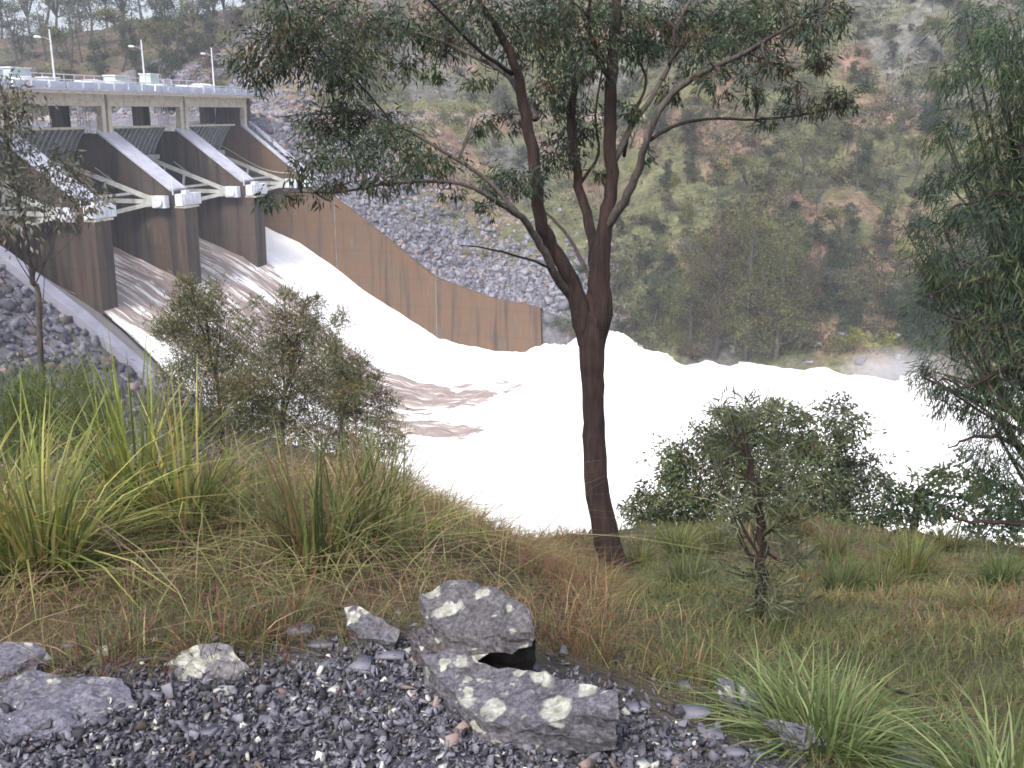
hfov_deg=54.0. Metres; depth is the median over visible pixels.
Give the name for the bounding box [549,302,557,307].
boulder
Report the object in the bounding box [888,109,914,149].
hillside tree
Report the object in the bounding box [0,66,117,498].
gum sapling
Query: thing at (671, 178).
hillside shrub
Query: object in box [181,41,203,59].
hillside shrub
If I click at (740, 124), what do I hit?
hillside shrub
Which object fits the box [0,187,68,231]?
radial gate
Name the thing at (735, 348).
hillside tree
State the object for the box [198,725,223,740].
stone
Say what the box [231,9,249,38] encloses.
hillside tree
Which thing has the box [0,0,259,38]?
sky
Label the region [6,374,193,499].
grass tussock
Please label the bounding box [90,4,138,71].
hillside tree
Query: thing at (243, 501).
grass tussock
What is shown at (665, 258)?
hillside tree
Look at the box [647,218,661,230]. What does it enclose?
hillside shrub
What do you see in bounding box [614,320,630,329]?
hillside shrub
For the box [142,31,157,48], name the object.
hillside shrub
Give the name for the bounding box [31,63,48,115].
hillside tree
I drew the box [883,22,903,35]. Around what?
hillside shrub
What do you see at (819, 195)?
hillside tree
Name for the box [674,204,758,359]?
hillside tree
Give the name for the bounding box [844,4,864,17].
hillside shrub
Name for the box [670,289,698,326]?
hillside tree
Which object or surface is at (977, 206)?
hillside tree
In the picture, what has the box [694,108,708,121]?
hillside shrub
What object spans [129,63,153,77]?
hillside shrub
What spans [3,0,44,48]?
hillside tree
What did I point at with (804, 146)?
hillside tree
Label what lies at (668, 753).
stone
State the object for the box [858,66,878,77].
hillside shrub
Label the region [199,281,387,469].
olive bush
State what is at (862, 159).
hillside tree
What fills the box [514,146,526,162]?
hillside shrub
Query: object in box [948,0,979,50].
hillside tree
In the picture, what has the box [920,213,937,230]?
hillside shrub
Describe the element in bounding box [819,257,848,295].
hillside tree
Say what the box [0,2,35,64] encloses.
hillside tree
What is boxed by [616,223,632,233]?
hillside shrub
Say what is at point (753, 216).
hillside tree
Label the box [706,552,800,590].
grass tussock
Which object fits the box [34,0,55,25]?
hillside tree
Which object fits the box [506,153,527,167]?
hillside shrub
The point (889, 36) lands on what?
hillside shrub
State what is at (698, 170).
hillside shrub
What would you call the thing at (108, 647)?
grass tussock
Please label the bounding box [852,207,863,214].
hillside shrub
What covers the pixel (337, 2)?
hillside tree
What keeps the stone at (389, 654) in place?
on the ground at (886, 364)
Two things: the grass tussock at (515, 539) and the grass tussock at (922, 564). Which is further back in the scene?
the grass tussock at (922, 564)
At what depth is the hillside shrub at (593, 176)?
192.60 m
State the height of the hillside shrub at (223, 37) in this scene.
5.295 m
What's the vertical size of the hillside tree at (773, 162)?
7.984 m
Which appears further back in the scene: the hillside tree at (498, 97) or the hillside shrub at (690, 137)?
the hillside tree at (498, 97)
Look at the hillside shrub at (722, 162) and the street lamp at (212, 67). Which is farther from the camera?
the hillside shrub at (722, 162)
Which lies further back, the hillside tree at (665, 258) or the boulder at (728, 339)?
the hillside tree at (665, 258)
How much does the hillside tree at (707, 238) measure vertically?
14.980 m
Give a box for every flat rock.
[0,641,51,681]
[0,670,134,746]
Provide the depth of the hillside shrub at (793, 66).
207.73 m
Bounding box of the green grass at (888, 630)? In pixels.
[0,468,1023,767]
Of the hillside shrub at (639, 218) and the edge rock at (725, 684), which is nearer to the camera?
the edge rock at (725, 684)
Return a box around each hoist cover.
[8,76,35,85]
[74,79,105,88]
[106,80,128,89]
[191,84,214,92]
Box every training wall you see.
[0,246,255,431]
[220,121,541,351]
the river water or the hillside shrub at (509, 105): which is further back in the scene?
the hillside shrub at (509, 105)
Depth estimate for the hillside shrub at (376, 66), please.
200.84 m
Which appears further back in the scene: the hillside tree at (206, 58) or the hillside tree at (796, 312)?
the hillside tree at (206, 58)
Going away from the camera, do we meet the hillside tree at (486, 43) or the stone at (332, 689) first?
the stone at (332, 689)
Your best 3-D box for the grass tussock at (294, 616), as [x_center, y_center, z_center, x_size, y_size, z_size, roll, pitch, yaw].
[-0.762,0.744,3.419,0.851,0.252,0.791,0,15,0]
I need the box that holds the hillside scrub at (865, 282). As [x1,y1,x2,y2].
[183,0,1023,363]
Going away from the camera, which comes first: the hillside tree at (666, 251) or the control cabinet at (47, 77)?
the control cabinet at (47, 77)
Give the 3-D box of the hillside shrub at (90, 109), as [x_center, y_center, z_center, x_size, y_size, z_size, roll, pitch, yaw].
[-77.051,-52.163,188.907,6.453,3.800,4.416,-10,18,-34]
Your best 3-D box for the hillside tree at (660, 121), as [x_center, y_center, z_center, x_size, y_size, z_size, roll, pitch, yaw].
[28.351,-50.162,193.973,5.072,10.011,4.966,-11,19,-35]
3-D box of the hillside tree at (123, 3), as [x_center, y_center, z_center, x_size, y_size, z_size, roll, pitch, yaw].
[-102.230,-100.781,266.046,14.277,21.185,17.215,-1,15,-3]
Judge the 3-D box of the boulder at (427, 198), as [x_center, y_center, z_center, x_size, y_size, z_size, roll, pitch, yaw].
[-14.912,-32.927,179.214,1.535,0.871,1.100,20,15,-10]
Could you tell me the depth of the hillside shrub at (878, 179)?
182.16 m
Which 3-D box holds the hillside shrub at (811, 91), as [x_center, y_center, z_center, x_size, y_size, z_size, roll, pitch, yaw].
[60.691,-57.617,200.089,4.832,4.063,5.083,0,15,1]
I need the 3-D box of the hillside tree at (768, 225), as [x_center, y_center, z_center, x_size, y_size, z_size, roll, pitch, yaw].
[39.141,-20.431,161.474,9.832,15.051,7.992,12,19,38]
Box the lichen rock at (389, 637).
[344,605,401,649]
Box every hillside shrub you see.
[21,106,44,118]
[36,106,77,115]
[42,57,69,76]
[86,106,118,112]
[107,45,119,55]
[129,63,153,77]
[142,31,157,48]
[144,60,163,73]
[152,47,188,68]
[155,107,175,112]
[172,32,189,49]
[175,53,187,64]
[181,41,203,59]
[185,29,217,52]
[208,77,229,87]
[212,28,235,48]
[214,17,227,29]
[224,58,242,73]
[225,9,245,26]
[228,44,247,62]
[242,13,257,22]
[258,5,287,20]
[365,60,381,70]
[419,66,444,87]
[436,99,459,125]
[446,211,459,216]
[449,122,464,131]
[451,53,469,64]
[452,116,465,124]
[453,66,466,74]
[460,90,483,102]
[462,101,486,114]
[474,167,500,184]
[477,250,488,257]
[493,82,511,92]
[494,93,515,116]
[495,176,511,185]
[505,181,524,193]
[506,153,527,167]
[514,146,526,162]
[546,311,571,332]
[564,320,575,337]
[572,165,600,183]
[575,265,588,273]
[589,146,602,158]
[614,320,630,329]
[616,138,635,149]
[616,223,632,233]
[619,80,636,94]
[625,213,650,225]
[626,161,647,175]
[627,69,641,82]
[633,79,647,89]
[636,310,650,319]
[637,247,658,267]
[640,208,659,225]
[647,217,670,236]
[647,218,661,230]
[658,173,670,185]
[662,282,695,310]
[667,204,678,210]
[668,174,680,186]
[670,76,684,85]
[676,210,693,221]
[676,237,700,252]
[677,345,703,361]
[678,199,699,213]
[682,96,700,104]
[683,133,699,142]
[688,175,704,182]
[689,164,701,173]
[692,97,709,104]
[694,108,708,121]
[704,154,719,163]
[711,158,733,177]
[712,107,727,116]
[719,145,729,153]
[720,325,740,336]
[734,117,758,127]
[742,108,753,113]
[760,143,781,155]
[764,71,783,86]
[774,135,791,145]
[785,200,801,208]
[792,62,803,70]
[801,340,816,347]
[804,85,829,99]
[808,293,841,322]
[822,174,847,185]
[823,333,853,355]
[843,67,862,85]
[843,322,879,347]
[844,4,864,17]
[851,46,870,57]
[851,173,875,188]
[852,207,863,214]
[852,244,870,254]
[854,33,865,39]
[854,74,877,92]
[858,22,886,36]
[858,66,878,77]
[859,159,879,179]
[866,123,885,133]
[867,286,895,301]
[871,177,884,185]
[872,128,889,140]
[872,331,903,354]
[879,324,900,340]
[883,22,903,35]
[884,30,894,39]
[890,236,932,260]
[891,280,909,292]
[898,321,921,344]
[900,75,918,85]
[903,324,943,359]
[904,186,917,195]
[906,3,915,10]
[907,23,917,30]
[907,186,921,197]
[913,113,934,137]
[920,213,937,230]
[926,46,942,61]
[938,0,955,7]
[951,30,970,44]
[951,126,966,137]
[952,128,973,139]
[958,124,975,134]
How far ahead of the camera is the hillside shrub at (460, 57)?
217.89 m
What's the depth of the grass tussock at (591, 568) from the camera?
7.54 m
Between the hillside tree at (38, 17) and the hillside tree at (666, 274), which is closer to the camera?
the hillside tree at (666, 274)
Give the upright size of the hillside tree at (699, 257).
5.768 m
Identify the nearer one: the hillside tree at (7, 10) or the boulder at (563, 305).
the boulder at (563, 305)
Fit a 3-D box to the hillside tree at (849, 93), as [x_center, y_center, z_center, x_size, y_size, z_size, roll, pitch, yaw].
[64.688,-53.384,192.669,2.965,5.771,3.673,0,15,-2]
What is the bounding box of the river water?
[56,227,1023,546]
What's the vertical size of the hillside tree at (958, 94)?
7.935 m
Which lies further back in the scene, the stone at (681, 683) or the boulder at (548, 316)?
the boulder at (548, 316)
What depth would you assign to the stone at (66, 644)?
3.33 m
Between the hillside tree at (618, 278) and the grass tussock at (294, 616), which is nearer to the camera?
the grass tussock at (294, 616)
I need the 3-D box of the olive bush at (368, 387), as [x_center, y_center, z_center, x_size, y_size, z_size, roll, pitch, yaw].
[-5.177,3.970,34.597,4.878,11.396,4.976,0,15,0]
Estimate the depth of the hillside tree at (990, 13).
199.89 m
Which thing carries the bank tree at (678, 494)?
on the ground at (886, 364)
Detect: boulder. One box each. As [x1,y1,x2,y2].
[424,196,432,202]
[424,232,434,237]
[442,260,449,264]
[457,258,464,264]
[491,267,498,271]
[519,287,525,292]
[520,268,529,274]
[543,312,559,323]
[545,296,553,303]
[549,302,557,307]
[550,290,562,295]
[555,295,565,300]
[557,298,568,310]
[723,337,733,342]
[837,330,847,336]
[855,357,866,364]
[893,353,905,360]
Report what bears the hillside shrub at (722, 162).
on the ground at (886, 364)
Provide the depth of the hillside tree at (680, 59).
213.05 m
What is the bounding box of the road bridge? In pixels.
[0,72,263,135]
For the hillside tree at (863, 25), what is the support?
on the ground at (886, 364)
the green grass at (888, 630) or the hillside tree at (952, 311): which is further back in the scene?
the hillside tree at (952, 311)
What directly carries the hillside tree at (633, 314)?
on the ground at (886, 364)
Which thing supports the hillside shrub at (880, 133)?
on the ground at (886, 364)
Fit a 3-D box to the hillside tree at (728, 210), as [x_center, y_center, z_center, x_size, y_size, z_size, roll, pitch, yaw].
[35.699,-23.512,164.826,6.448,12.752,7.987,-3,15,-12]
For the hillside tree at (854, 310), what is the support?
on the ground at (886, 364)
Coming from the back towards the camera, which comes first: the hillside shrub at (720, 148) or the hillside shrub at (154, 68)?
the hillside shrub at (154, 68)
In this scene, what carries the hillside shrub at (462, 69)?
on the ground at (886, 364)
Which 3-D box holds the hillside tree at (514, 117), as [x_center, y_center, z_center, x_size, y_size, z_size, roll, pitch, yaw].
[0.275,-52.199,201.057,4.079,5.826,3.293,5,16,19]
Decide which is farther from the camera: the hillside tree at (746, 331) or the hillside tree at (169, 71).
the hillside tree at (169, 71)
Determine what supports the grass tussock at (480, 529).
on the ground at (886, 364)
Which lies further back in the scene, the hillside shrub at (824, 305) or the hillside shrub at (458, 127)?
the hillside shrub at (458, 127)
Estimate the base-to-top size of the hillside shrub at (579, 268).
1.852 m
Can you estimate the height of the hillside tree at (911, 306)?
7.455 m
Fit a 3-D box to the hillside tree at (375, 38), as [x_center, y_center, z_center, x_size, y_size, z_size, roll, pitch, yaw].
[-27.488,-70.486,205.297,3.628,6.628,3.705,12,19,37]
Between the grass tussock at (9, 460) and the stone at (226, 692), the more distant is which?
the grass tussock at (9, 460)
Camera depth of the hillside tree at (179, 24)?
216.29 m
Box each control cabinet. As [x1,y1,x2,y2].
[0,67,31,77]
[35,77,60,80]
[102,75,129,85]
[138,73,159,89]
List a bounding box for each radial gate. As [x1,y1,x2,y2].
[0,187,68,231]
[15,127,162,213]
[113,125,234,200]
[175,124,293,190]
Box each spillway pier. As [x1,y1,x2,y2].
[0,133,119,327]
[71,130,201,389]
[154,128,266,267]
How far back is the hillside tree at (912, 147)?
178.39 m
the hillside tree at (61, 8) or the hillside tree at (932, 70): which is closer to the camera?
the hillside tree at (932, 70)
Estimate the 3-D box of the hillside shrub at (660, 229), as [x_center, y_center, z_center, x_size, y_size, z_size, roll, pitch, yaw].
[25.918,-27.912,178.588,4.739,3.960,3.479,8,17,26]
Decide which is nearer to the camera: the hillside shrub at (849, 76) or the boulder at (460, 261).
the boulder at (460, 261)
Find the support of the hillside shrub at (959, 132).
on the ground at (886, 364)
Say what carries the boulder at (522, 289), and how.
on the ground at (886, 364)
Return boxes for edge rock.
[717,678,765,720]
[762,719,825,754]
[877,746,931,767]
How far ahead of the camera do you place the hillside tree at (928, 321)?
148.58 m
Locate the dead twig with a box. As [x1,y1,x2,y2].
[876,678,922,698]
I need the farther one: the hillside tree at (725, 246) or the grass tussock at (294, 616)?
the hillside tree at (725, 246)
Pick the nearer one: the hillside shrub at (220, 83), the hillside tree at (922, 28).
the hillside shrub at (220, 83)
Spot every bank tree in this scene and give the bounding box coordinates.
[614,394,876,527]
[789,390,909,529]
[853,449,1023,545]
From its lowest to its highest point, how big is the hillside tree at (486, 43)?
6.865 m
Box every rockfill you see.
[0,264,338,499]
[43,0,625,320]
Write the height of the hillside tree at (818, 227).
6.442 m
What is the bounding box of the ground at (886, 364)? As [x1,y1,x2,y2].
[0,0,1023,767]
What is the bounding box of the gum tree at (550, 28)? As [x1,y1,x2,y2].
[212,0,871,579]
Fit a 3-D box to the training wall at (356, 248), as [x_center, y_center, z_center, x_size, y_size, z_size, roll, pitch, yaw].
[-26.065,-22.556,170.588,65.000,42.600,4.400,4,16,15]
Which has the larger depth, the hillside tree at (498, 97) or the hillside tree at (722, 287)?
the hillside tree at (498, 97)
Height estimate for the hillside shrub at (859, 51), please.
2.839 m
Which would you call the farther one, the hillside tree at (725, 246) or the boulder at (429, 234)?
the boulder at (429, 234)
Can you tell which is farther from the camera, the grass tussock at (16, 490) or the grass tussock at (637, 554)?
the grass tussock at (637, 554)
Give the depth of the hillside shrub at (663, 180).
185.00 m
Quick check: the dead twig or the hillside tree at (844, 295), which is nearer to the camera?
the dead twig
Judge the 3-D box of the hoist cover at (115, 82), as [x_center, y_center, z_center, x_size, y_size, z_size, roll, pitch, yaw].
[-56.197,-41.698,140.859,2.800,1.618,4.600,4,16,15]
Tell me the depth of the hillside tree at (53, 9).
261.63 m
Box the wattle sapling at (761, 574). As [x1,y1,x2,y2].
[690,377,833,627]
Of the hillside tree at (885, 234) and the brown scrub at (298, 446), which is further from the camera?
the hillside tree at (885, 234)
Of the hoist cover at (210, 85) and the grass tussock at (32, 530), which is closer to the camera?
the grass tussock at (32, 530)
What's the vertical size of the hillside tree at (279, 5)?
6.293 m
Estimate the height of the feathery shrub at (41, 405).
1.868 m
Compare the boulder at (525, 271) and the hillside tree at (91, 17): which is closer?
the boulder at (525, 271)
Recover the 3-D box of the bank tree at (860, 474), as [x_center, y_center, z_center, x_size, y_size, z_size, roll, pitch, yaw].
[9.793,3.837,30.071,3.717,7.263,3.493,10,18,34]
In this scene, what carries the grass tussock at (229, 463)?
on the ground at (886, 364)
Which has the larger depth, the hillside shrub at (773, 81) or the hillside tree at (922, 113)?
the hillside shrub at (773, 81)
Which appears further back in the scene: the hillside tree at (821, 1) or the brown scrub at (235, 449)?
the hillside tree at (821, 1)
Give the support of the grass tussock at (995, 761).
on the ground at (886, 364)
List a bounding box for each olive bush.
[112,264,298,468]
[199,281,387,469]
[290,338,429,487]
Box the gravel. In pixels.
[0,597,792,767]
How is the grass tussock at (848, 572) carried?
on the ground at (886, 364)
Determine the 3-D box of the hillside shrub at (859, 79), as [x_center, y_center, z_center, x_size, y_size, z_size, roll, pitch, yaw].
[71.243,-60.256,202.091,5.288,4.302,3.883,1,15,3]
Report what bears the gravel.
on the ground at (886, 364)
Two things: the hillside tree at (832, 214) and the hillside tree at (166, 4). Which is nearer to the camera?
the hillside tree at (832, 214)
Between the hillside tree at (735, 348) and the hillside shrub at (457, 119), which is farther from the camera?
the hillside shrub at (457, 119)
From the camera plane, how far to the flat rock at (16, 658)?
3.12 m
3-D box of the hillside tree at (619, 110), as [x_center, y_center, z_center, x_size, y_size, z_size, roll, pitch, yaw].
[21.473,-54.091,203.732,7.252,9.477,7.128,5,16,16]
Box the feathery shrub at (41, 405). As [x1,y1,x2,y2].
[0,342,160,490]
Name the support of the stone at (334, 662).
on the ground at (886, 364)
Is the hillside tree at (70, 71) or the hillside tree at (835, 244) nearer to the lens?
the hillside tree at (835, 244)
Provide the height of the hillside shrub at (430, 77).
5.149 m
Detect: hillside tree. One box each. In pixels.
[0,0,19,38]
[0,1,9,21]
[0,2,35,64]
[0,18,45,65]
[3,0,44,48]
[25,2,56,61]
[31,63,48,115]
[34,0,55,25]
[36,22,82,80]
[39,0,92,39]
[45,0,78,52]
[55,0,95,62]
[55,0,98,25]
[57,66,83,114]
[73,0,117,47]
[75,31,111,80]
[90,0,120,28]
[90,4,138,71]
[104,11,148,83]
[115,0,151,33]
[128,17,174,75]
[137,0,142,21]
[141,0,179,24]
[147,0,189,70]
[158,53,183,85]
[161,0,199,65]
[171,0,222,49]
[190,0,219,46]
[192,40,225,83]
[220,0,240,33]
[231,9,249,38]
[243,0,265,23]
[272,0,288,15]
[324,0,353,36]
[354,65,379,121]
[368,1,389,22]
[369,28,383,50]
[391,0,405,21]
[458,108,480,132]
[460,28,474,50]
[482,34,493,57]
[486,82,509,115]
[490,135,505,156]
[505,109,520,135]
[565,101,589,134]
[578,74,593,107]
[600,95,627,138]
[609,254,632,299]
[615,210,627,237]
[618,131,630,142]
[624,304,640,330]
[633,252,646,272]
[634,269,672,325]
[635,111,652,139]
[645,100,673,146]
[649,141,661,161]
[656,89,676,116]
[656,184,673,212]
[656,245,725,354]
[657,243,677,265]
[657,260,681,294]
[659,254,677,271]
[661,159,674,175]
[665,41,688,73]
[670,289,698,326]
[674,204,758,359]
[675,108,699,145]
[678,107,701,140]
[678,219,695,247]
[681,130,705,172]
[682,149,697,184]
[685,228,740,298]
[690,247,712,276]
[692,3,710,38]
[692,298,732,350]
[694,187,806,364]
[699,259,728,300]
[704,161,733,202]
[705,233,739,259]
[705,278,738,321]
[705,281,765,355]
[713,202,751,259]
[720,151,765,208]
[725,212,779,282]
[727,257,775,326]
[730,35,750,89]
[731,202,754,224]
[737,204,762,237]
[740,191,788,255]
[740,210,826,360]
[742,130,763,157]
[745,292,798,358]
[746,157,778,201]
[749,72,765,99]
[750,63,765,79]
[758,243,805,292]
[760,181,776,208]
[762,154,788,197]
[765,242,812,313]
[768,291,817,349]
[770,175,813,230]
[771,250,834,350]
[779,98,795,125]
[780,205,817,257]
[785,138,823,192]
[786,264,816,289]
[789,94,811,124]
[805,180,830,215]
[808,0,829,22]
[809,215,828,248]
[812,119,842,157]
[812,239,843,265]
[813,252,842,301]
[816,204,857,256]
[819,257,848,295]
[820,264,855,312]
[824,226,857,271]
[828,269,868,309]
[830,109,864,153]
[833,310,859,334]
[834,224,859,261]
[839,298,868,326]
[840,201,858,227]
[845,91,856,119]
[847,133,875,190]
[848,20,869,47]
[848,60,861,84]
[849,215,862,239]
[859,144,877,169]
[869,218,899,258]
[872,191,901,238]
[874,163,908,207]
[877,294,894,322]
[885,39,899,64]
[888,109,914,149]
[889,282,917,305]
[893,135,928,191]
[894,297,914,334]
[899,295,922,339]
[903,81,917,103]
[905,200,925,221]
[908,277,940,342]
[909,12,933,51]
[910,234,985,355]
[915,97,937,134]
[915,287,952,344]
[919,14,959,68]
[919,98,937,131]
[924,62,947,98]
[927,91,948,139]
[930,161,955,193]
[945,0,967,25]
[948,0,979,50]
[950,68,966,107]
[955,218,997,279]
[958,70,992,120]
[959,187,991,246]
[960,247,979,274]
[966,221,1023,358]
[979,4,1002,26]
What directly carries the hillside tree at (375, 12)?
on the ground at (886, 364)
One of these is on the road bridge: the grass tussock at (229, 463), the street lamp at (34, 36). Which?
the street lamp at (34, 36)
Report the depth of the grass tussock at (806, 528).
14.92 m
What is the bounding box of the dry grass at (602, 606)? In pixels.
[0,428,1023,767]
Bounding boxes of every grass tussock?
[0,371,248,622]
[0,385,195,622]
[0,390,140,530]
[0,454,227,605]
[5,582,195,689]
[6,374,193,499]
[11,316,267,532]
[51,353,344,549]
[110,414,338,534]
[112,583,342,693]
[133,462,390,556]
[140,430,313,491]
[182,555,408,669]
[187,403,433,599]
[253,397,455,569]
[299,401,461,524]
[327,468,505,575]
[415,482,522,537]
[431,498,544,567]
[481,514,563,572]
[534,543,613,578]
[552,546,634,586]
[595,528,680,569]
[608,530,753,593]
[618,619,736,685]
[627,514,733,562]
[652,630,1003,767]
[655,624,908,760]
[679,510,767,554]
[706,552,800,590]
[766,504,840,540]
[778,534,905,595]
[794,514,885,562]
[802,673,1023,767]
[820,546,938,591]
[826,511,985,587]
[895,508,1007,553]
[911,572,1023,619]
[922,529,1023,591]
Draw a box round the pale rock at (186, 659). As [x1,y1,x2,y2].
[167,642,248,680]
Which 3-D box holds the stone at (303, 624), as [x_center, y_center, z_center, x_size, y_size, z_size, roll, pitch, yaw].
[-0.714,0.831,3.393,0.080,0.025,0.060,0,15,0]
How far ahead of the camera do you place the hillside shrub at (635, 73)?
222.81 m
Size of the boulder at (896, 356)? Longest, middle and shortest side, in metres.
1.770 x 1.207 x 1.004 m
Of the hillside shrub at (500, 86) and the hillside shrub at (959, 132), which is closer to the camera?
the hillside shrub at (959, 132)
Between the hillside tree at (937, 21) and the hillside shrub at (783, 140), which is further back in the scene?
the hillside tree at (937, 21)
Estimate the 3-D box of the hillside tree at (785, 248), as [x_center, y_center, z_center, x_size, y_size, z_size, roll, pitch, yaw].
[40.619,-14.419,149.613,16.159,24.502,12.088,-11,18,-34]
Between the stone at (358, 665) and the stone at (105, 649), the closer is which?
the stone at (358, 665)
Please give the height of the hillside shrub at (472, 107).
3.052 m
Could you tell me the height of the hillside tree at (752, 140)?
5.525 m
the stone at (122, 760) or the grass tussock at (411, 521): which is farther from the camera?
the grass tussock at (411, 521)
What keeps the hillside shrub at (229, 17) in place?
on the ground at (886, 364)
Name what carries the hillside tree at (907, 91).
on the ground at (886, 364)
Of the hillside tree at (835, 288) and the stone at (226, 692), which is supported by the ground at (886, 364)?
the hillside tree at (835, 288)
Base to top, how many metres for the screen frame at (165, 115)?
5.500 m
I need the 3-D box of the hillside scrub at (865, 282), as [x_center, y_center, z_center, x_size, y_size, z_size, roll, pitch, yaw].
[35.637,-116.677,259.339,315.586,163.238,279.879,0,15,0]
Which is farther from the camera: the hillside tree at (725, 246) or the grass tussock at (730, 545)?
the hillside tree at (725, 246)
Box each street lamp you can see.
[33,29,55,80]
[128,40,145,84]
[200,48,214,87]
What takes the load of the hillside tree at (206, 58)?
on the ground at (886, 364)
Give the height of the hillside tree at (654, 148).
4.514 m
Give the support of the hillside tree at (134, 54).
on the ground at (886, 364)
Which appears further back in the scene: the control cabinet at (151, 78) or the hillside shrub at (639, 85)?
the hillside shrub at (639, 85)
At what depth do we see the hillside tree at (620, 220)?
181.52 m
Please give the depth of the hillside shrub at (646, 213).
180.62 m
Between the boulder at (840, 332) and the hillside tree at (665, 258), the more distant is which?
the hillside tree at (665, 258)
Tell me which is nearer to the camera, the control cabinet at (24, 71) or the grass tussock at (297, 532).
the grass tussock at (297, 532)
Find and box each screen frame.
[76,106,90,132]
[157,107,168,130]
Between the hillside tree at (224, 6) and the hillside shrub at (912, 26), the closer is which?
the hillside shrub at (912, 26)
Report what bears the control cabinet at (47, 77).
on the road bridge
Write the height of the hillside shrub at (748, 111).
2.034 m
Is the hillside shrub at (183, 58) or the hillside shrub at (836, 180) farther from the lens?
the hillside shrub at (183, 58)
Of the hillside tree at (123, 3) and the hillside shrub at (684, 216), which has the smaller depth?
the hillside shrub at (684, 216)
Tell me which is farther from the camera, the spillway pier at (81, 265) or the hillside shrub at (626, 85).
the hillside shrub at (626, 85)
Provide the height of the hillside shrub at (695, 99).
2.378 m
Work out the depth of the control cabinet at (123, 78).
145.85 m
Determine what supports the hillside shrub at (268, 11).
on the ground at (886, 364)
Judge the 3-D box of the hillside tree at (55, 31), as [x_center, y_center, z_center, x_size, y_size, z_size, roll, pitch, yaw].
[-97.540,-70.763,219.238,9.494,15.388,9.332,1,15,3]
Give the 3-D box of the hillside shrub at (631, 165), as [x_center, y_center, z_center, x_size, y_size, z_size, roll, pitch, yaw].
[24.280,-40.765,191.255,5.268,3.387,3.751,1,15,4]
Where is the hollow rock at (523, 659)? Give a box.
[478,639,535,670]
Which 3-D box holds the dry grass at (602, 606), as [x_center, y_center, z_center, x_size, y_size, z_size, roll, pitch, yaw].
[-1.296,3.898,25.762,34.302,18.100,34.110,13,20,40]
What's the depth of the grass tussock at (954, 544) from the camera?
12.73 m
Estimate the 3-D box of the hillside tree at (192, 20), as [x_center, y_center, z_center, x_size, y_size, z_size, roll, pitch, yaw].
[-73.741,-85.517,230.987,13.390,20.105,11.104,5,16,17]
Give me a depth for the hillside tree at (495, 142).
193.71 m
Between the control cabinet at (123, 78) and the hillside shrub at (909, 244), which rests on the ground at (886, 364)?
the hillside shrub at (909, 244)
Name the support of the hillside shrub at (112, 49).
on the ground at (886, 364)
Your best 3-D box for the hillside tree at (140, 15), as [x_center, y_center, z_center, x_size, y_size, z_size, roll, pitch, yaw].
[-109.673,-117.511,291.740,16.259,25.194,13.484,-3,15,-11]
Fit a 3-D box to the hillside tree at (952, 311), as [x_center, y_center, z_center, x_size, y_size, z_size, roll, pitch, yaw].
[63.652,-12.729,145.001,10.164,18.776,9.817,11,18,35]
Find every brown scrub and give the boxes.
[192,425,295,475]
[256,426,345,473]
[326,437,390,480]
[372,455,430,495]
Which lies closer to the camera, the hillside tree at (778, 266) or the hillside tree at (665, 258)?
the hillside tree at (778, 266)
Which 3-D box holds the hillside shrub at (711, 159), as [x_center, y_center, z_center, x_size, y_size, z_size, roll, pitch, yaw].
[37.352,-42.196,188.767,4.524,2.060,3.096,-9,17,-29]
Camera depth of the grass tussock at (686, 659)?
3.69 m
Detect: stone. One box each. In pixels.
[57,641,74,647]
[96,642,118,655]
[108,758,124,765]
[142,689,162,699]
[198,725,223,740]
[213,686,235,695]
[258,715,279,726]
[287,622,313,636]
[306,639,333,649]
[320,657,339,666]
[327,684,339,693]
[347,656,372,672]
[375,650,404,660]
[398,716,416,726]
[440,750,454,757]
[625,701,642,713]
[654,746,675,758]
[676,704,710,720]
[678,680,691,689]
[697,725,723,739]
[725,747,746,757]
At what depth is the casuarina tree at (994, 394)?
11.66 m
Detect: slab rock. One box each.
[409,626,447,671]
[419,579,535,660]
[419,646,619,753]
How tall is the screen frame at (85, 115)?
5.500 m
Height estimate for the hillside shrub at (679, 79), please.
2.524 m
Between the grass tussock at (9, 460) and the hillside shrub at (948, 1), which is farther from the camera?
the hillside shrub at (948, 1)
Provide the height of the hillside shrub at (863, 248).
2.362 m
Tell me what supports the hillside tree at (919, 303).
on the ground at (886, 364)
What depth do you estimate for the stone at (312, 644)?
3.25 m
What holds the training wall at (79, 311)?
on the ground at (886, 364)
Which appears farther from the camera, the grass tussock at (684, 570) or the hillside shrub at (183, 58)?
the hillside shrub at (183, 58)
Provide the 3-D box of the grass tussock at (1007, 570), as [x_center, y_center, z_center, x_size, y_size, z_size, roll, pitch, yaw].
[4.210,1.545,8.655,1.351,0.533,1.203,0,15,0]
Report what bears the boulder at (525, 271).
on the ground at (886, 364)
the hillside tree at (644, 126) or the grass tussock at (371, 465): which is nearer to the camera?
the grass tussock at (371, 465)
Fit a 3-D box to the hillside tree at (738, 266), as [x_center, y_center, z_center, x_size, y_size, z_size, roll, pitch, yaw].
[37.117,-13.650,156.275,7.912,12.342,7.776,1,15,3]
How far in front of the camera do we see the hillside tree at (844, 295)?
153.91 m
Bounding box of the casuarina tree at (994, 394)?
[879,0,1023,533]
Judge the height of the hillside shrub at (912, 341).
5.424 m
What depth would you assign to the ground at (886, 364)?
170.55 m
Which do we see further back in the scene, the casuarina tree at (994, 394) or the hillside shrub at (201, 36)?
the hillside shrub at (201, 36)

